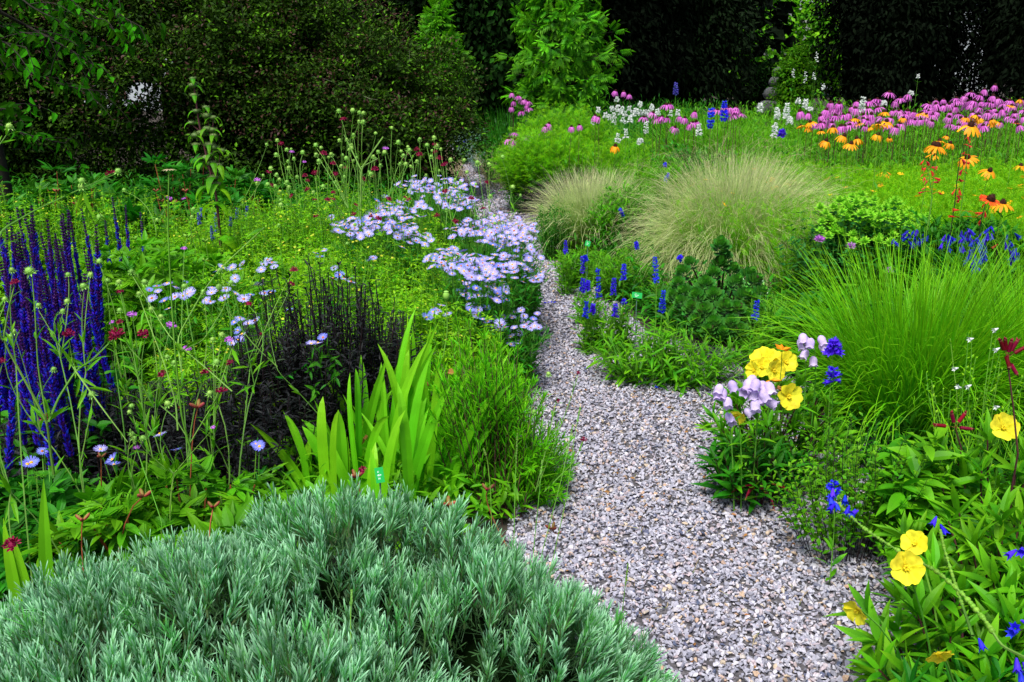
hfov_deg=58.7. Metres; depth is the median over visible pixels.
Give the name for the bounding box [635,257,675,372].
beardtongue
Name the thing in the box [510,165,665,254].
feather grass
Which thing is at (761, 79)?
round shrub
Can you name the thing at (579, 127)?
pink coneflower
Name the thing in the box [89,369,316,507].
dark leaf plant
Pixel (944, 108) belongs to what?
pink coneflower
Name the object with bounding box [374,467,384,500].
plant tag
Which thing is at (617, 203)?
leafy plant
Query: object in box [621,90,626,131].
pink coneflower
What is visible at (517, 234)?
daisy plant
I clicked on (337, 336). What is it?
dark leaf plant
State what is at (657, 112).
white spike
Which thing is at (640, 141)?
white spike
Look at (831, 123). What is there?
pink coneflower
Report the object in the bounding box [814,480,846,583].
beardtongue
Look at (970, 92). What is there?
pink coneflower
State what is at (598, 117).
pink coneflower
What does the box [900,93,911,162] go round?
pink coneflower
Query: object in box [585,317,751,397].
beardtongue
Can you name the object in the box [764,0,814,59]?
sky
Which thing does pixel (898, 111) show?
pink coneflower
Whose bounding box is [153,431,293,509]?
daisy plant
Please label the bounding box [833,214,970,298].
leafy plant
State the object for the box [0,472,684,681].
lavender bush
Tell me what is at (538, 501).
grass stalk
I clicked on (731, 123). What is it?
pink coneflower
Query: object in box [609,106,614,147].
white spike
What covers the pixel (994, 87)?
pink coneflower
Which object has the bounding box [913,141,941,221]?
orange coneflower
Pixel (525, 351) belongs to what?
daisy plant
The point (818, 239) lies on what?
bergamot flower
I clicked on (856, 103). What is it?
pink coneflower
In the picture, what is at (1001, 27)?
dark conifer
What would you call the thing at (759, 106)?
white spike
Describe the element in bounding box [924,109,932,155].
pink coneflower
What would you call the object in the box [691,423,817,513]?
leafy plant
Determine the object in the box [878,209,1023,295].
leafy plant
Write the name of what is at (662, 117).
pink coneflower
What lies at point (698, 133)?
white spike
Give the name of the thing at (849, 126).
pink coneflower
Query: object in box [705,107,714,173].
blue spike
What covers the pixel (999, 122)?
orange coneflower
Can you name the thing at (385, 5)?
broadleaf tree
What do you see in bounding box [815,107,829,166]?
pink coneflower
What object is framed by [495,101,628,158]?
feathery bush
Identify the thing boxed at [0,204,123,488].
sage plant
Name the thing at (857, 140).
orange coneflower
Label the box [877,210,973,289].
gentian
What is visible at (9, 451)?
sage plant
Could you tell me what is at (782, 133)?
blue spike
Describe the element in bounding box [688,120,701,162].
pink coneflower
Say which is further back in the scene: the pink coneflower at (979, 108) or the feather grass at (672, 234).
the pink coneflower at (979, 108)
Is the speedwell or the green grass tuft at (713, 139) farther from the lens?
the green grass tuft at (713, 139)
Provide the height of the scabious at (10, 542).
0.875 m
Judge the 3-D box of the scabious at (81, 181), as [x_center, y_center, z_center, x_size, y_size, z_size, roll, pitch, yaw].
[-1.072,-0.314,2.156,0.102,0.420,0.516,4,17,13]
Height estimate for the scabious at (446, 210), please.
0.927 m
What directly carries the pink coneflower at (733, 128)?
on the ground at (506, 521)
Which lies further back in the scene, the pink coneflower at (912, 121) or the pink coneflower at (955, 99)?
the pink coneflower at (955, 99)
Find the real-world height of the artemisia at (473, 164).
0.301 m
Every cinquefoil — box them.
[0,180,136,332]
[24,184,217,323]
[121,332,352,449]
[140,198,260,268]
[150,236,457,376]
[154,190,392,323]
[225,181,461,296]
[265,228,518,338]
[329,283,506,401]
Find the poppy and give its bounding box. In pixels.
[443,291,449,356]
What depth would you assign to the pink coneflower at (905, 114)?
7.26 m
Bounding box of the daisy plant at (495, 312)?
[411,277,522,366]
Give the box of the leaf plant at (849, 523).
[743,410,953,570]
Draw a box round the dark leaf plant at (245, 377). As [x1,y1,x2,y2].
[181,315,354,465]
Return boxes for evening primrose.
[695,346,856,487]
[823,530,1023,681]
[865,484,1023,654]
[866,641,1023,681]
[897,408,1023,559]
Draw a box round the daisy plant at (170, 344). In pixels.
[143,280,202,384]
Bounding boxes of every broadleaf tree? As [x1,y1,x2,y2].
[135,0,459,111]
[355,0,600,137]
[711,0,841,97]
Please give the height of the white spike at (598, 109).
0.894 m
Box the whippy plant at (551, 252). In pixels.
[528,193,576,260]
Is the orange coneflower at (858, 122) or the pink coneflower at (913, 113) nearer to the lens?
the orange coneflower at (858, 122)
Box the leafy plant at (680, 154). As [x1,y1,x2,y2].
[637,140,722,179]
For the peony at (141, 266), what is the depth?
3.48 m
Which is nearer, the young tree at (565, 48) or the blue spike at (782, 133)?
the blue spike at (782, 133)
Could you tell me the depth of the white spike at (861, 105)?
6.11 m
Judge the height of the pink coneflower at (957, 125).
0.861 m
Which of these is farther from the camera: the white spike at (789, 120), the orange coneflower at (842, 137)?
the white spike at (789, 120)
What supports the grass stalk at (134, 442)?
on the ground at (506, 521)
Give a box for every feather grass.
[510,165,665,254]
[590,124,867,300]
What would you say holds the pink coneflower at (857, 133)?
on the ground at (506, 521)
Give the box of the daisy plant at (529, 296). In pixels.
[487,230,554,344]
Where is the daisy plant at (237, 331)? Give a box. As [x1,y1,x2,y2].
[205,308,292,394]
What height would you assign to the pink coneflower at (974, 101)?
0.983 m
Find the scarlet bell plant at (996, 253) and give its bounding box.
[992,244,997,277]
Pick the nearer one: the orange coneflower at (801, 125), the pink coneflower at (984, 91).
the orange coneflower at (801, 125)
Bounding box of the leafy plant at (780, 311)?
[753,284,940,377]
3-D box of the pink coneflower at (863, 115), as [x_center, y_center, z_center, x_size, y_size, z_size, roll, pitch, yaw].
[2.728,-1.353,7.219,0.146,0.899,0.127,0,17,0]
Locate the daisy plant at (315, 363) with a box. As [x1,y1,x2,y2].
[277,248,376,410]
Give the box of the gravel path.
[461,162,948,681]
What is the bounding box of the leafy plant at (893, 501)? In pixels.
[849,423,997,565]
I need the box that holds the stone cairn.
[755,67,779,117]
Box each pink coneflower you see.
[509,91,515,126]
[511,100,515,129]
[518,98,525,127]
[546,121,551,129]
[565,125,574,163]
[573,123,582,179]
[591,114,598,163]
[596,115,600,171]
[611,89,617,127]
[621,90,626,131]
[626,93,631,140]
[638,115,648,158]
[647,111,658,160]
[648,115,665,156]
[651,117,660,158]
[655,115,663,161]
[660,103,670,158]
[662,103,673,148]
[669,125,679,144]
[680,116,687,145]
[685,122,691,140]
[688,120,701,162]
[690,110,697,162]
[693,119,700,153]
[714,108,722,153]
[723,106,734,167]
[727,113,738,157]
[729,109,741,159]
[731,105,739,167]
[735,111,746,155]
[794,109,804,163]
[801,111,811,165]
[809,123,818,164]
[810,120,827,168]
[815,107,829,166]
[816,113,826,190]
[824,100,834,167]
[824,121,835,166]
[825,117,835,165]
[826,113,841,167]
[828,107,841,161]
[829,123,845,168]
[832,101,843,158]
[838,113,846,154]
[841,124,846,167]
[843,123,856,164]
[844,112,851,159]
[850,106,859,165]
[851,122,859,172]
[852,100,858,160]
[854,112,867,161]
[856,116,868,166]
[859,112,874,167]
[860,106,874,169]
[860,125,867,173]
[862,99,876,163]
[862,118,870,152]
[863,105,884,165]
[869,98,881,166]
[876,116,884,159]
[877,90,895,160]
[881,116,894,156]
[884,125,899,181]
[885,124,891,164]
[889,109,897,172]
[889,109,904,157]
[890,121,906,166]
[891,96,905,143]
[891,99,898,153]
[898,112,908,161]
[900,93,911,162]
[901,108,911,166]
[902,117,916,171]
[905,110,916,154]
[909,118,917,162]
[912,111,924,155]
[913,118,923,161]
[913,118,928,168]
[917,102,934,157]
[923,112,937,166]
[924,101,940,157]
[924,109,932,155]
[924,110,939,171]
[926,119,934,143]
[931,98,946,160]
[933,103,946,165]
[937,102,953,167]
[940,105,958,162]
[940,115,952,160]
[942,97,960,160]
[943,122,954,163]
[945,110,953,159]
[946,123,964,170]
[951,112,963,163]
[952,101,961,153]
[956,94,967,153]
[956,116,962,157]
[958,104,972,159]
[960,90,976,150]
[963,99,969,110]
[966,99,982,148]
[970,93,984,149]
[971,106,983,150]
[973,100,986,154]
[975,88,987,148]
[976,100,993,157]
[978,119,989,169]
[979,123,990,167]
[980,94,995,156]
[982,110,991,164]
[985,83,997,160]
[987,97,1003,151]
[988,111,1000,161]
[990,106,1009,149]
[994,107,1006,158]
[995,102,1008,158]
[995,120,1003,160]
[998,114,1010,160]
[1002,98,1015,152]
[1002,116,1016,162]
[1004,110,1018,160]
[1007,104,1016,151]
[1011,97,1023,156]
[1012,124,1023,164]
[1017,115,1023,156]
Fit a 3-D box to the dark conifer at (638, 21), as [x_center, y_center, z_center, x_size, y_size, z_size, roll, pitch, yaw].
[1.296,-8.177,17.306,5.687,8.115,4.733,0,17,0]
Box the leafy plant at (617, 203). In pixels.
[583,179,662,260]
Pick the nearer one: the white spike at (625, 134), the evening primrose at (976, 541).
the evening primrose at (976, 541)
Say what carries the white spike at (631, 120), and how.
on the ground at (506, 521)
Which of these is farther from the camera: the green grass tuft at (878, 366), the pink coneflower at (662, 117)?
the pink coneflower at (662, 117)
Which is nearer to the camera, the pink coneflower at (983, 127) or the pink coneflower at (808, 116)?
the pink coneflower at (983, 127)
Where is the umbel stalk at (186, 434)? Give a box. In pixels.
[164,169,192,453]
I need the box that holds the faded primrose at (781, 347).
[724,344,790,458]
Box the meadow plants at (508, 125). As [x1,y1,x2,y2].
[495,111,543,138]
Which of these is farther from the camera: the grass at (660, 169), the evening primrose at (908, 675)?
the grass at (660, 169)
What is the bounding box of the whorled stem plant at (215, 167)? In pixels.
[184,77,236,253]
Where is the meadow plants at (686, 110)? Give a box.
[519,92,742,167]
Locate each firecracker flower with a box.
[932,410,974,486]
[997,336,1023,534]
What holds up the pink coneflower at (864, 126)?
on the ground at (506, 521)
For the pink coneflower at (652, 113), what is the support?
on the ground at (506, 521)
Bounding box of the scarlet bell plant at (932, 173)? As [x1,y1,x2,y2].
[917,158,942,233]
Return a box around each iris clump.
[3,479,58,647]
[251,308,513,520]
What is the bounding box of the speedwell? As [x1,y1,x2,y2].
[197,206,248,260]
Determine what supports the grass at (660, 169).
on the ground at (506, 521)
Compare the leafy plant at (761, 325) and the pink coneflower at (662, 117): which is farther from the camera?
the pink coneflower at (662, 117)
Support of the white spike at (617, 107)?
on the ground at (506, 521)
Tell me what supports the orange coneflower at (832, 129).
on the ground at (506, 521)
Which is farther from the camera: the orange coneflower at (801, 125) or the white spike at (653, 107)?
the white spike at (653, 107)
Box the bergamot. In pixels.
[773,189,931,302]
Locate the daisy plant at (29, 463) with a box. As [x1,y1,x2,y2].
[17,447,51,529]
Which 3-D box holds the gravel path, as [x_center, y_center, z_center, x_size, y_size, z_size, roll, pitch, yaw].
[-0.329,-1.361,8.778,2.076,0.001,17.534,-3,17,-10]
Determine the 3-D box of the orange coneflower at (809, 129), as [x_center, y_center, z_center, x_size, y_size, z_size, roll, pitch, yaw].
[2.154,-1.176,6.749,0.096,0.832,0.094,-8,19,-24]
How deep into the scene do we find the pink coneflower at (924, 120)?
7.43 m
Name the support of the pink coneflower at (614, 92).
on the ground at (506, 521)
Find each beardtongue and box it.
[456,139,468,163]
[553,240,582,295]
[566,255,604,322]
[569,278,610,354]
[580,268,618,347]
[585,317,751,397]
[594,278,634,356]
[609,264,641,350]
[619,162,669,244]
[633,241,683,321]
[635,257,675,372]
[735,300,775,381]
[803,366,856,500]
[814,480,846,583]
[816,337,864,501]
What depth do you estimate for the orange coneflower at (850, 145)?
5.29 m
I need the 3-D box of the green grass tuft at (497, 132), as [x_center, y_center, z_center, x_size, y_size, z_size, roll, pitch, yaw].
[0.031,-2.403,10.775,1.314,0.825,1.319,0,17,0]
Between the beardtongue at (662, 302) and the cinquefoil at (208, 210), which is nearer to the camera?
the beardtongue at (662, 302)
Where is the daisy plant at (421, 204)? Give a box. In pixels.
[365,194,433,279]
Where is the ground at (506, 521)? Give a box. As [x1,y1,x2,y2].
[0,85,1021,674]
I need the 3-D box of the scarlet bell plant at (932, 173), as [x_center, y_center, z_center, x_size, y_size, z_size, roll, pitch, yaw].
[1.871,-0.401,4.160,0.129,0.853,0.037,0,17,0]
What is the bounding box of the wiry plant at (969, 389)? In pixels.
[926,328,1023,498]
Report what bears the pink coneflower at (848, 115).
on the ground at (506, 521)
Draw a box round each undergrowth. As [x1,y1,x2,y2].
[0,155,508,337]
[0,317,545,599]
[172,384,375,487]
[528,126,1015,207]
[551,202,1022,352]
[773,369,1023,499]
[882,527,1023,655]
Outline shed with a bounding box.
[84,59,166,109]
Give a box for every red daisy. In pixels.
[965,193,999,280]
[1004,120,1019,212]
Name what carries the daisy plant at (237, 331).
on the ground at (506, 521)
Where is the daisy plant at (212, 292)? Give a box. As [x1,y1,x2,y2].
[188,282,275,363]
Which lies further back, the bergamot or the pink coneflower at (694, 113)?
the pink coneflower at (694, 113)
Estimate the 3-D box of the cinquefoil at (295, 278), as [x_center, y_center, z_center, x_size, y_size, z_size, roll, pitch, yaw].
[-0.813,-0.113,3.627,1.224,0.612,0.956,0,17,0]
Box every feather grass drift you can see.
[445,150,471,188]
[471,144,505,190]
[529,156,718,194]
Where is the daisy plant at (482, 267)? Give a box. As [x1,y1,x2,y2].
[408,246,533,347]
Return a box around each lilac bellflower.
[713,375,779,511]
[783,333,827,476]
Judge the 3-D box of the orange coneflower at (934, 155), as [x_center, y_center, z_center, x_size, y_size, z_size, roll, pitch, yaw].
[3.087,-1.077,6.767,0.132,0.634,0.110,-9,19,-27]
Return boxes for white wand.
[787,69,794,139]
[808,51,818,153]
[907,74,920,145]
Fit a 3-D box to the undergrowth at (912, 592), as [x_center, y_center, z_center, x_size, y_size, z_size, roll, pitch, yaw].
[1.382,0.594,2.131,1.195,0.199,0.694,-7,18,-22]
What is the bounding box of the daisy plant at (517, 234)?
[444,211,552,322]
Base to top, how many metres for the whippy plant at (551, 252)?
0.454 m
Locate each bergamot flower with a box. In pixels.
[810,234,825,291]
[839,242,855,293]
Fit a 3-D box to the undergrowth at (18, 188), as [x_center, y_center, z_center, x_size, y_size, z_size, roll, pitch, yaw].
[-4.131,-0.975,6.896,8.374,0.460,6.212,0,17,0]
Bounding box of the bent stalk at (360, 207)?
[344,135,382,230]
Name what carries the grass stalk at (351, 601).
on the ground at (506, 521)
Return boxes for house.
[827,4,988,91]
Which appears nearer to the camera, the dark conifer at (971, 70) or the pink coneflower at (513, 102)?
the pink coneflower at (513, 102)
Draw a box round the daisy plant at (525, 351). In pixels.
[478,307,553,393]
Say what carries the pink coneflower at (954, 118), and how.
on the ground at (506, 521)
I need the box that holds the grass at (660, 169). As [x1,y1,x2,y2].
[623,155,715,224]
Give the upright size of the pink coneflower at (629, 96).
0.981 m
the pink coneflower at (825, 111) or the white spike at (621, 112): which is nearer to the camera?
the pink coneflower at (825, 111)
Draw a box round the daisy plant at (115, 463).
[80,444,132,515]
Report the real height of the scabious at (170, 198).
0.720 m
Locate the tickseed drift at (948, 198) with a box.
[662,147,1023,305]
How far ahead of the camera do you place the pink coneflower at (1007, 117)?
7.27 m
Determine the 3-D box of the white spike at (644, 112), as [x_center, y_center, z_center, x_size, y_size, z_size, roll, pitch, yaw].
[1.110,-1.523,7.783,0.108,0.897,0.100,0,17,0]
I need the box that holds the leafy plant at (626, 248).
[613,232,668,281]
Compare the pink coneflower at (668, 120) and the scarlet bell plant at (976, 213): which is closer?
the scarlet bell plant at (976, 213)
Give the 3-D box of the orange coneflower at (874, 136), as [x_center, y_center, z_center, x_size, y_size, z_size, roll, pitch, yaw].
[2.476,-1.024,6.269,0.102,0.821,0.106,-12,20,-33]
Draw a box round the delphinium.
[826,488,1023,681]
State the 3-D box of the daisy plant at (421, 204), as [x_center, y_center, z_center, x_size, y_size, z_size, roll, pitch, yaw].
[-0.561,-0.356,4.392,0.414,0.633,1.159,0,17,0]
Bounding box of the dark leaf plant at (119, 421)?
[0,371,231,496]
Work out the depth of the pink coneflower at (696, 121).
7.20 m
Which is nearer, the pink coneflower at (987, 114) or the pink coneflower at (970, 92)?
the pink coneflower at (987, 114)
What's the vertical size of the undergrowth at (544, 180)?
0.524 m
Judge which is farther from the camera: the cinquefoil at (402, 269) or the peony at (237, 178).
the peony at (237, 178)
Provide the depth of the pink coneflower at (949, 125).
7.15 m
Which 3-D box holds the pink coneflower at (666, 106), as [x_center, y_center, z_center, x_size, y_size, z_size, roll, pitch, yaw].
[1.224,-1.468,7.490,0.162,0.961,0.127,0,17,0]
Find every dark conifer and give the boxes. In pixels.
[495,0,704,127]
[617,0,785,124]
[800,0,995,124]
[924,4,1013,120]
[946,0,1023,127]
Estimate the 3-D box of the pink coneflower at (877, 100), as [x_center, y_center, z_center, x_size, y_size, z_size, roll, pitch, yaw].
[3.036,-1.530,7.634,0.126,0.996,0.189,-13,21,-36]
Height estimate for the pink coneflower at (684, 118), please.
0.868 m
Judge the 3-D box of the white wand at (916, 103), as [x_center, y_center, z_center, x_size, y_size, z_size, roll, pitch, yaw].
[3.421,-1.691,7.842,0.085,1.183,0.078,6,18,18]
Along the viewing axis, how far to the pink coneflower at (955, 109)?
7.62 m
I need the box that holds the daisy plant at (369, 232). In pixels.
[324,214,442,304]
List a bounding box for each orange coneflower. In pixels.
[610,143,619,180]
[797,124,806,168]
[803,127,811,153]
[805,119,817,166]
[813,138,829,188]
[816,129,824,172]
[827,124,838,181]
[836,133,846,184]
[842,140,857,186]
[849,116,860,170]
[852,136,862,177]
[854,121,862,167]
[859,126,873,171]
[869,121,887,189]
[870,132,881,177]
[877,109,889,166]
[881,119,892,190]
[885,136,892,176]
[894,116,906,168]
[902,112,922,184]
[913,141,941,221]
[918,112,928,161]
[921,141,946,275]
[926,154,938,166]
[942,140,953,171]
[947,120,980,302]
[957,154,978,223]
[960,115,969,156]
[967,112,979,174]
[971,116,984,155]
[972,120,1000,172]
[974,123,995,163]
[978,167,995,211]
[980,198,1013,277]
[984,118,996,167]
[998,104,1013,164]
[1010,97,1022,161]
[1013,163,1023,170]
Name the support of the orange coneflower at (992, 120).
on the ground at (506, 521)
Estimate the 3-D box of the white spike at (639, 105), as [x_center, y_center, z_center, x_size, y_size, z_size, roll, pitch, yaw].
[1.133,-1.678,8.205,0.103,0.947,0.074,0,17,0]
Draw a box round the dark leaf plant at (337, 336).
[232,251,416,456]
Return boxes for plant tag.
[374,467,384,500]
[585,240,590,266]
[632,292,641,348]
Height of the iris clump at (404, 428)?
0.555 m
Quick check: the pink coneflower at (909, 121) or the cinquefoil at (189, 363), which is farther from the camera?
the pink coneflower at (909, 121)
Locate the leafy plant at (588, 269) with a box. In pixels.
[547,240,615,288]
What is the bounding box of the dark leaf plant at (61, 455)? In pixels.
[0,413,150,511]
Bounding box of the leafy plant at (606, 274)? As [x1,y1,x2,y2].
[588,248,653,301]
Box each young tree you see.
[410,0,474,133]
[494,0,634,122]
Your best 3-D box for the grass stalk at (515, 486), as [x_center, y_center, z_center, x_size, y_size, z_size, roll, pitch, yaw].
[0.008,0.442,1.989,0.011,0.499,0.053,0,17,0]
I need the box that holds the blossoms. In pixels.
[704,172,1023,218]
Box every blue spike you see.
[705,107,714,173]
[718,100,728,178]
[776,129,786,164]
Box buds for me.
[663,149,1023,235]
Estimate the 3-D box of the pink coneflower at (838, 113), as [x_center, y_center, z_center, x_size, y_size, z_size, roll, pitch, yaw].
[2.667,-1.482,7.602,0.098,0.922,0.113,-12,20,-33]
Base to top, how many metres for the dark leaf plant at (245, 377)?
0.505 m
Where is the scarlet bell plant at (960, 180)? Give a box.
[950,135,970,234]
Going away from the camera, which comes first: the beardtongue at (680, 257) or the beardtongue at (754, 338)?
the beardtongue at (754, 338)
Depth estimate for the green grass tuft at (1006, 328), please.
3.05 m
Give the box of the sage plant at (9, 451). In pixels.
[0,325,113,501]
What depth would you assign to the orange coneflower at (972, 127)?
3.69 m
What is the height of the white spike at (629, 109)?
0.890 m
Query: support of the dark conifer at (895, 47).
on the ground at (506, 521)
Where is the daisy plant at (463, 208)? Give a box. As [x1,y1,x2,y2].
[394,174,492,263]
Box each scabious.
[0,122,129,270]
[0,266,127,587]
[0,272,215,541]
[95,227,316,507]
[122,188,201,282]
[233,138,310,251]
[302,108,377,267]
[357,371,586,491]
[362,126,419,247]
[414,135,521,263]
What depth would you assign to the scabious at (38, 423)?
2.13 m
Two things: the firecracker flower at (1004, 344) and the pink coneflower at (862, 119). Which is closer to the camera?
the firecracker flower at (1004, 344)
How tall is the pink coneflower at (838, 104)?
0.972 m
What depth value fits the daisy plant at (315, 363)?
2.77 m
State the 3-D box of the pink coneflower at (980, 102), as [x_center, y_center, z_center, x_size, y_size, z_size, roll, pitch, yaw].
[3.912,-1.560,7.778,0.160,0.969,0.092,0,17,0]
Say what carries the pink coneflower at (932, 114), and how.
on the ground at (506, 521)
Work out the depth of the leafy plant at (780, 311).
3.71 m
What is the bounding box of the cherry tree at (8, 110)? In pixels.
[0,0,165,223]
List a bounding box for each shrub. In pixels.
[0,0,495,198]
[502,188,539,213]
[741,58,778,115]
[766,41,821,117]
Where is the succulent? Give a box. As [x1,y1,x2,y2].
[666,235,768,341]
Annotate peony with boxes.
[0,159,178,277]
[0,465,131,612]
[19,399,339,623]
[32,229,301,389]
[94,152,292,249]
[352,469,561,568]
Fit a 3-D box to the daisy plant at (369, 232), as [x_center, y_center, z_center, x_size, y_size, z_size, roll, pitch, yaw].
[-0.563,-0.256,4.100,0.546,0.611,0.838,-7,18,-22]
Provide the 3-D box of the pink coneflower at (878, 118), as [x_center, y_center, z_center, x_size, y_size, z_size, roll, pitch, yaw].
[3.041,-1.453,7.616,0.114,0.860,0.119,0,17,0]
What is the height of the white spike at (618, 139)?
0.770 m
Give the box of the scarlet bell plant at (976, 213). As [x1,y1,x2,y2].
[949,196,987,249]
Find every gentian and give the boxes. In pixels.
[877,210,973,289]
[913,221,1021,320]
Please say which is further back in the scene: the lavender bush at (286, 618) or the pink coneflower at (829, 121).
the pink coneflower at (829, 121)
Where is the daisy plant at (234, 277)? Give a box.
[206,257,292,339]
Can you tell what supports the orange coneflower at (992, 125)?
on the ground at (506, 521)
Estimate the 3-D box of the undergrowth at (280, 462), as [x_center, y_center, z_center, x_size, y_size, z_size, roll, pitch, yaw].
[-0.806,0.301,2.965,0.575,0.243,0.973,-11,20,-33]
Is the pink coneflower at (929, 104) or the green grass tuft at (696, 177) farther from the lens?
the pink coneflower at (929, 104)
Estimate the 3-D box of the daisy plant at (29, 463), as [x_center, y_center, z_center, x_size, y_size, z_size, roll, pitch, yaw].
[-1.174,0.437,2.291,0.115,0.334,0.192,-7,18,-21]
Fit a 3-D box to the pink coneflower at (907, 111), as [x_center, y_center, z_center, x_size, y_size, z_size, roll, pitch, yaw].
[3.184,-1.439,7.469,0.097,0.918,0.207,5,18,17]
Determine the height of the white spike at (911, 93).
1.049 m
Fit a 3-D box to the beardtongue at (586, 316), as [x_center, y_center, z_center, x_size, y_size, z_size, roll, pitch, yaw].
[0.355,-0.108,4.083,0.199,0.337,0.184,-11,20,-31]
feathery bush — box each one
[485,121,600,213]
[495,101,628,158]
[571,128,667,191]
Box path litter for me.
[500,208,860,667]
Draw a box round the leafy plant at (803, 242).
[773,212,857,269]
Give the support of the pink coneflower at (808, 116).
on the ground at (506, 521)
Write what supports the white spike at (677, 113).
on the ground at (506, 521)
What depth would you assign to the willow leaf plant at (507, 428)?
2.61 m
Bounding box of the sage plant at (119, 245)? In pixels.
[104,197,144,294]
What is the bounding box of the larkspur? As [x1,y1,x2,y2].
[673,82,678,123]
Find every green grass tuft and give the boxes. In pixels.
[472,103,558,157]
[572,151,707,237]
[614,103,819,173]
[657,152,764,216]
[700,223,1023,478]
[808,218,1023,478]
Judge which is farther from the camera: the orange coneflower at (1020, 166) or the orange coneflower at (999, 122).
the orange coneflower at (999, 122)
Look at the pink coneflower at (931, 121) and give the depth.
7.22 m
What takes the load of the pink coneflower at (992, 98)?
on the ground at (506, 521)
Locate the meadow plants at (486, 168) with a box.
[469,120,516,185]
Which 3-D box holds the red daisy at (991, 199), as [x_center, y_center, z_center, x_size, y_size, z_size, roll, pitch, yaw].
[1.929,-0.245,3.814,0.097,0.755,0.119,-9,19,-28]
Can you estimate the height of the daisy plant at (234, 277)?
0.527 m
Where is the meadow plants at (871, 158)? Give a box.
[633,96,1023,187]
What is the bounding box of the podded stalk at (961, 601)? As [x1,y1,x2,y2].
[939,529,974,636]
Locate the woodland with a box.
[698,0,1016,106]
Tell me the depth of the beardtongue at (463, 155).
11.81 m
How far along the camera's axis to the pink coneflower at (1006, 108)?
7.31 m
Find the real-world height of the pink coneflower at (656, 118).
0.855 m
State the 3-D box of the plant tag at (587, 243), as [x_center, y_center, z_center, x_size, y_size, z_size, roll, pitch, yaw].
[0.413,-0.387,5.003,0.035,0.336,0.014,1,17,5]
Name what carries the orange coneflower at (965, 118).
on the ground at (506, 521)
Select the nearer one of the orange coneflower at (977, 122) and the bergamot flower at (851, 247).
the bergamot flower at (851, 247)
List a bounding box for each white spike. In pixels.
[596,107,599,146]
[602,112,607,146]
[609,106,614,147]
[612,112,616,135]
[613,104,620,175]
[614,133,620,179]
[618,107,623,138]
[619,116,625,148]
[622,129,628,177]
[626,115,633,177]
[627,106,631,141]
[630,110,636,141]
[633,108,639,172]
[636,138,643,180]
[638,101,642,136]
[641,109,646,140]
[643,121,648,159]
[649,103,654,130]
[653,108,660,162]
[668,110,672,145]
[674,109,679,160]
[693,123,702,163]
[754,103,763,162]
[769,107,779,163]
[770,123,777,173]
[781,103,789,173]
[785,115,793,173]
[789,97,800,163]
[797,99,807,161]
[804,104,812,150]
[854,96,866,181]
[876,100,886,171]
[902,90,913,163]
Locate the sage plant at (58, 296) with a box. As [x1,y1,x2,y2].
[6,208,143,485]
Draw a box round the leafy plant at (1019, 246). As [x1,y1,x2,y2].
[954,218,1023,298]
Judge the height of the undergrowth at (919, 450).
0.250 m
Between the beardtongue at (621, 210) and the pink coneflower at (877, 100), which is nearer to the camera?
the beardtongue at (621, 210)
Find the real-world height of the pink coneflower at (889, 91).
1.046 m
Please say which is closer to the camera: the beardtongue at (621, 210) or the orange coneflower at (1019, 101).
the beardtongue at (621, 210)
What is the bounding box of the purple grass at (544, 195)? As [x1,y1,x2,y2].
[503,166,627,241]
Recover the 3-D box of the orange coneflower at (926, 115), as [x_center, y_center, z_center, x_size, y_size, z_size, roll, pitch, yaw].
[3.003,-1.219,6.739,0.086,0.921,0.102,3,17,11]
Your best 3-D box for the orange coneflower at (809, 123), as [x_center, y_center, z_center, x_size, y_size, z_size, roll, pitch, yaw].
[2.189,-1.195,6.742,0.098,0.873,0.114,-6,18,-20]
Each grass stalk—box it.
[130,428,170,607]
[349,589,352,664]
[483,449,491,528]
[513,434,517,611]
[533,459,542,552]
[539,424,573,565]
[552,407,580,560]
[621,563,628,624]
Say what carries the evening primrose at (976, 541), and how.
on the ground at (506, 521)
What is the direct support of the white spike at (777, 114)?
on the ground at (506, 521)
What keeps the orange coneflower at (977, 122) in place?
on the ground at (506, 521)
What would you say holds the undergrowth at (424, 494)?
on the ground at (506, 521)
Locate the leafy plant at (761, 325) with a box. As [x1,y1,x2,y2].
[717,289,817,370]
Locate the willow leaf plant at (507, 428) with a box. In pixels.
[423,310,578,524]
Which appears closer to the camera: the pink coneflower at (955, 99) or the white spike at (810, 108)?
the white spike at (810, 108)
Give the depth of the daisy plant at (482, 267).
3.57 m
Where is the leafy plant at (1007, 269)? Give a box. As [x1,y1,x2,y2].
[902,259,1023,332]
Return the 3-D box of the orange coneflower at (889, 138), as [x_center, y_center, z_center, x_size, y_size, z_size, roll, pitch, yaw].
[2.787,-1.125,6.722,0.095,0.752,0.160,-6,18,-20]
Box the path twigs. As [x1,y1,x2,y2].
[499,231,861,646]
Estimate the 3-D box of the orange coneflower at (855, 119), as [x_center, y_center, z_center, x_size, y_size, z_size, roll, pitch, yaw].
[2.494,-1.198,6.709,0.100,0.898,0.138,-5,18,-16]

